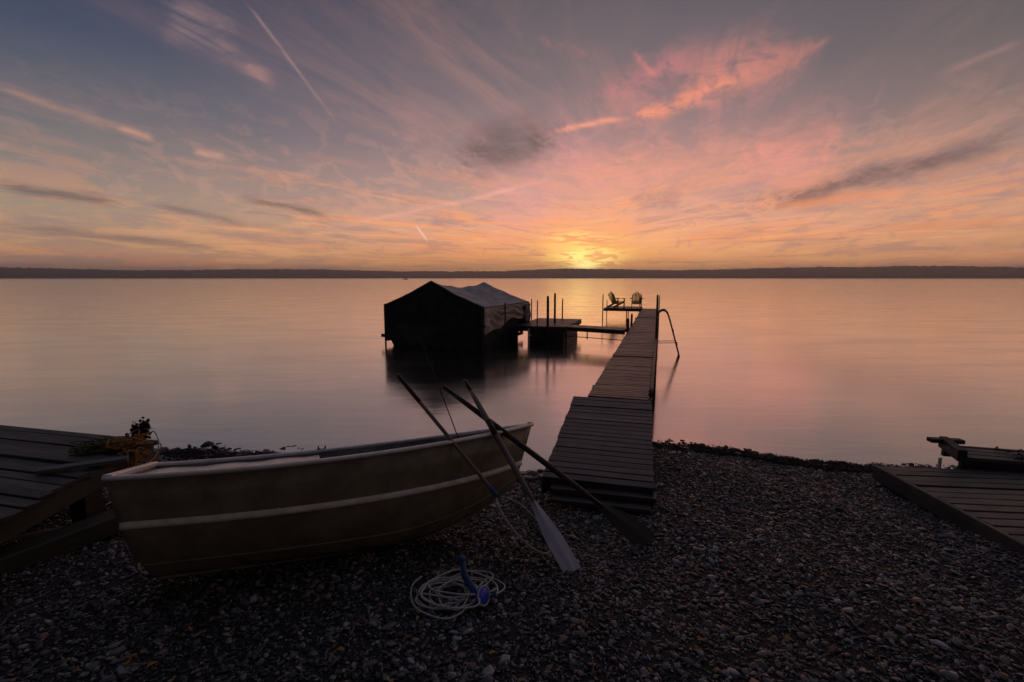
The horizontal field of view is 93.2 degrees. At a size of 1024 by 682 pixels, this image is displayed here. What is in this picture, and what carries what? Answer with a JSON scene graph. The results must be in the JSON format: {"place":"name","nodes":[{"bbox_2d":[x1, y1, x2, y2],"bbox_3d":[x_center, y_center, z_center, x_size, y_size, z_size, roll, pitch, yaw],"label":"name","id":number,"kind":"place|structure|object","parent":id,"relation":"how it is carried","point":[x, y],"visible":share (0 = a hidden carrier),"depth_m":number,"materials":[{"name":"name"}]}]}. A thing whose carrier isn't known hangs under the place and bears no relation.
{"place":"outdoors","nodes":[
{"label":"outdoors","id":0,"kind":"place"},
{"bbox_2d":[0,278,1023,471],"bbox_3d":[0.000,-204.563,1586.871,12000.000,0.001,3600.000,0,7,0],"label":"water","id":1,"kind":"structure","parent":0,"point":[885,371],"depth_m":14.08,"materials":[{"name":"pink liquid"}]},
{"bbox_2d":[381,281,530,352],"bbox_3d":[-2.108,-0.589,19.154,4.944,3.612,4.397,4,8,26],"label":"boathouse","id":2,"kind":"object","parent":1,"relation":"in","point":[482,317],"visible":0.97,"depth_m":17.17,"materials":[{"name":"fabric"}]},
{"bbox_2d":[515,293,581,345],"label":"platform","id":3,"kind":"structure","parent":1,"relation":"in","point":[546,331],"depth_m":18.30,"materials":[{"name":"brown wood"}]},
{"bbox_2d":[0,440,1023,681],"bbox_3d":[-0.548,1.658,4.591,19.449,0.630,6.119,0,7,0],"label":"pebble beach","id":4,"kind":"structure","parent":0,"point":[761,667],"depth_m":3.23,"materials":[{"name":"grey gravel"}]},
{"bbox_2d":[4,526,62,542],"bbox_3d":[-4.225,1.648,3.972,0.791,0.027,0.045,-5,9,-34],"label":"broken lath","id":5,"kind":"object","parent":4,"relation":"on","point":[27,535],"visible":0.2,"depth_m":4.08,"materials":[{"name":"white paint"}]},
{"bbox_2d":[0,509,120,577],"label":"timber beam","id":6,"kind":"structure","parent":4,"relation":"on","point":[32,551],"depth_m":3.86,"materials":[{"name":"brown wood"}]},
{"bbox_2d":[0,425,159,544],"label":"dock section","id":7,"kind":"object","parent":4,"relation":"on","point":[29,498],"visible":0.76,"depth_m":4.30,"materials":[{"name":"brown wood"}]},
{"bbox_2d":[35,455,128,474],"bbox_3d":[-3.850,1.113,4.356,0.623,0.040,0.100,-4,9,-30],"label":"loose board","id":8,"kind":"object","parent":7,"relation":"on","point":[76,465],"visible":1,"depth_m":4.33,"materials":[{"name":"brown wood"}]},
{"bbox_2d":[68,438,120,455],"bbox_3d":[-4.139,1.035,4.790,0.450,0.102,0.355,0,7,0],"label":"green twine","id":9,"kind":"object","parent":7,"relation":"on","point":[92,447],"visible":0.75,"depth_m":4.74,"materials":[{"name":"green fabric"}]},
{"bbox_2d":[100,429,152,450],"bbox_3d":[-3.889,1.002,4.878,0.403,0.145,0.445,-7,10,-42],"label":"orange twine","id":10,"kind":"object","parent":7,"relation":"on","point":[127,441],"visible":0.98,"depth_m":4.81,"materials":[{"name":"orange fabric"}]},
{"bbox_2d":[125,417,152,441],"bbox_3d":[-3.914,0.935,5.085,0.246,0.275,0.184,5,9,32],"label":"weed clump","id":11,"kind":"object","parent":7,"relation":"on","point":[143,426],"visible":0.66,"depth_m":5.07,"materials":[{"name":"green plant"}]},
{"bbox_2d":[117,442,161,468],"bbox_3d":[-3.728,1.265,4.867,0.228,0.480,0.416,0,7,0],"label":"hanging twine","id":12,"kind":"object","parent":7,"relation":"hanging from","point":[136,452],"visible":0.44,"depth_m":4.79,"materials":[{"name":"orange fabric"}]},
{"bbox_2d":[132,431,158,464],"bbox_3d":[-3.691,1.077,4.933,0.186,0.282,0.296,-1,8,-9],"label":"hanging rope","id":13,"kind":"object","parent":7,"relation":"hanging from","point":[157,448],"visible":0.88,"depth_m":4.92,"materials":[{"name":"fabric"}]},
{"bbox_2d":[101,422,533,579],"bbox_3d":[-1.255,1.240,4.045,3.208,1.013,1.248,2,-9,-23],"label":"rowboat","id":14,"kind":"object","parent":4,"relation":"on","point":[185,518],"visible":0.96,"depth_m":3.50,"materials":[{"name":"beige paint"}]},
{"bbox_2d":[420,339,458,437],"bbox_3d":[-0.599,0.606,4.456,0.037,1.218,0.811,-7,10,-43],"label":"fishing rod","id":15,"kind":"object","parent":14,"relation":"in","point":[441,392],"visible":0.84,"depth_m":4.48,"materials":[{"name":"metal"}]},
{"bbox_2d":[396,373,550,554],"bbox_3d":[-0.294,0.963,3.954,0.128,1.910,0.278,-44,-7,34],"label":"landing net","id":16,"kind":"object","parent":14,"relation":"on","point":[496,495],"visible":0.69,"depth_m":3.92,"materials":[{"name":"brown wood"}]},
{"bbox_2d":[442,385,654,545],"bbox_3d":[0.264,1.061,4.294,2.257,0.054,0.200,35,55,11],"label":"oar","id":17,"kind":"object","parent":14,"relation":"in","point":[633,530],"visible":0.97,"depth_m":4.18,"materials":[{"name":"brown wood"}]},
{"bbox_2d":[410,569,505,619],"bbox_3d":[-0.375,1.698,3.265,0.662,0.118,0.527,0,7,0],"label":"rope","id":18,"kind":"object","parent":4,"relation":"on","point":[452,580],"visible":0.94,"depth_m":3.21,"materials":[{"name":"fabric"}]},
{"bbox_2d":[458,555,495,606],"bbox_3d":[-0.258,1.598,3.211,0.308,0.250,0.135,5,9,33],"label":"rope winder","id":19,"kind":"object","parent":18,"relation":"on","point":[482,592],"visible":0.99,"depth_m":3.21,"materials":[{"name":"blue plastic"}]},
{"bbox_2d":[13,475,1023,681],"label":"driftwood twigs","id":20,"kind":"object","parent":4,"relation":"on","point":[133,663],"visible":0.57,"depth_m":3.03,"materials":[{"name":"brown wood"}]},
{"bbox_2d":[154,439,885,480],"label":"shoreline rocks","id":21,"kind":"object","parent":4,"relation":"on","point":[532,475],"visible":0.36,"depth_m":6.90,"materials":[{"name":"grey stone"}]},
{"bbox_2d":[158,440,887,472],"bbox_3d":[-0.001,1.591,6.745,9.997,0.115,1.342,0,7,0],"label":"washed up weed","id":22,"kind":"object","parent":21,"relation":"on","point":[732,450],"visible":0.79,"depth_m":6.74,"materials":[{"name":"plant"}]},
{"bbox_2d":[463,379,580,573],"bbox_3d":[0.006,1.044,4.092,0.155,0.052,1.891,-13,54,-31],"label":"oar","id":23,"kind":"object","parent":4,"relation":"on","point":[562,552],"visible":0.99,"depth_m":3.83,"materials":[{"name":"grey wood"}]},
{"bbox_2d":[73,506,990,681],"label":"fallen leaves","id":24,"kind":"object","parent":4,"relation":"on","point":[830,647],"visible":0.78,"depth_m":2.96,"materials":[{"name":"brown plant"}]},
{"bbox_2d":[542,295,679,505],"bbox_3d":[4.412,-0.232,17.932,3.295,3.221,27.047,2,8,13],"label":"dock","id":25,"kind":"object","parent":4,"relation":"on","point":[604,437],"visible":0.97,"depth_m":6.40,"materials":[{"name":"wood"}]},
{"bbox_2d":[567,325,629,340],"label":"walkway","id":26,"kind":"structure","parent":25,"relation":"attached to","point":[600,329],"depth_m":17.57,"materials":[{"name":"wood"}]},
{"bbox_2d":[607,292,625,307],"bbox_3d":[6.327,-2.513,29.420,0.901,1.005,0.790,-4,8,-28],"label":"adirondack chair","id":27,"kind":"object","parent":25,"relation":"on","point":[614,301],"visible":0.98,"depth_m":29.33,"materials":[{"name":"wood"}]},
{"bbox_2d":[630,292,642,306],"bbox_3d":[7.519,-2.483,29.187,0.790,1.005,0.901,2,8,14],"label":"adirondack chair","id":28,"kind":"object","parent":25,"relation":"on","point":[635,301],"visible":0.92,"depth_m":28.98,"materials":[{"name":"wood"}]},
{"bbox_2d":[550,483,676,514],"bbox_3d":[1.006,1.598,4.902,1.253,0.120,0.276,2,8,15],"label":"dock step","id":29,"kind":"object","parent":4,"relation":"on","point":[622,504],"visible":0.94,"depth_m":4.87,"materials":[{"name":"wood"}]},
{"bbox_2d":[872,465,1023,554],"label":"dock section","id":30,"kind":"object","parent":4,"relation":"on","point":[989,504],"visible":0.98,"depth_m":4.88,"materials":[{"name":"brown wood"}]},
{"bbox_2d":[926,436,1023,472],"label":"dock section","id":31,"kind":"object","parent":4,"relation":"on","point":[976,458],"visible":0.73,"depth_m":5.66,"materials":[{"name":"brown wood"}]},
{"bbox_2d":[995,446,1023,459],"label":"weed debris","id":32,"kind":"object","parent":31,"relation":"on","point":[1021,457],"visible":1,"depth_m":5.76,"materials":[{"name":"brown plant"}]},
{"bbox_2d":[0,266,1023,277],"bbox_3d":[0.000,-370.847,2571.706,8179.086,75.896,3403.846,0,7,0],"label":"hills","id":33,"kind":"structure","parent":0,"point":[889,272],"depth_m":2677.36,"materials":[{"name":"grey"}]},
{"bbox_2d":[0,0,1023,271],"label":"sky","id":34,"kind":"structure","parent":0,"point":[367,135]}
]}

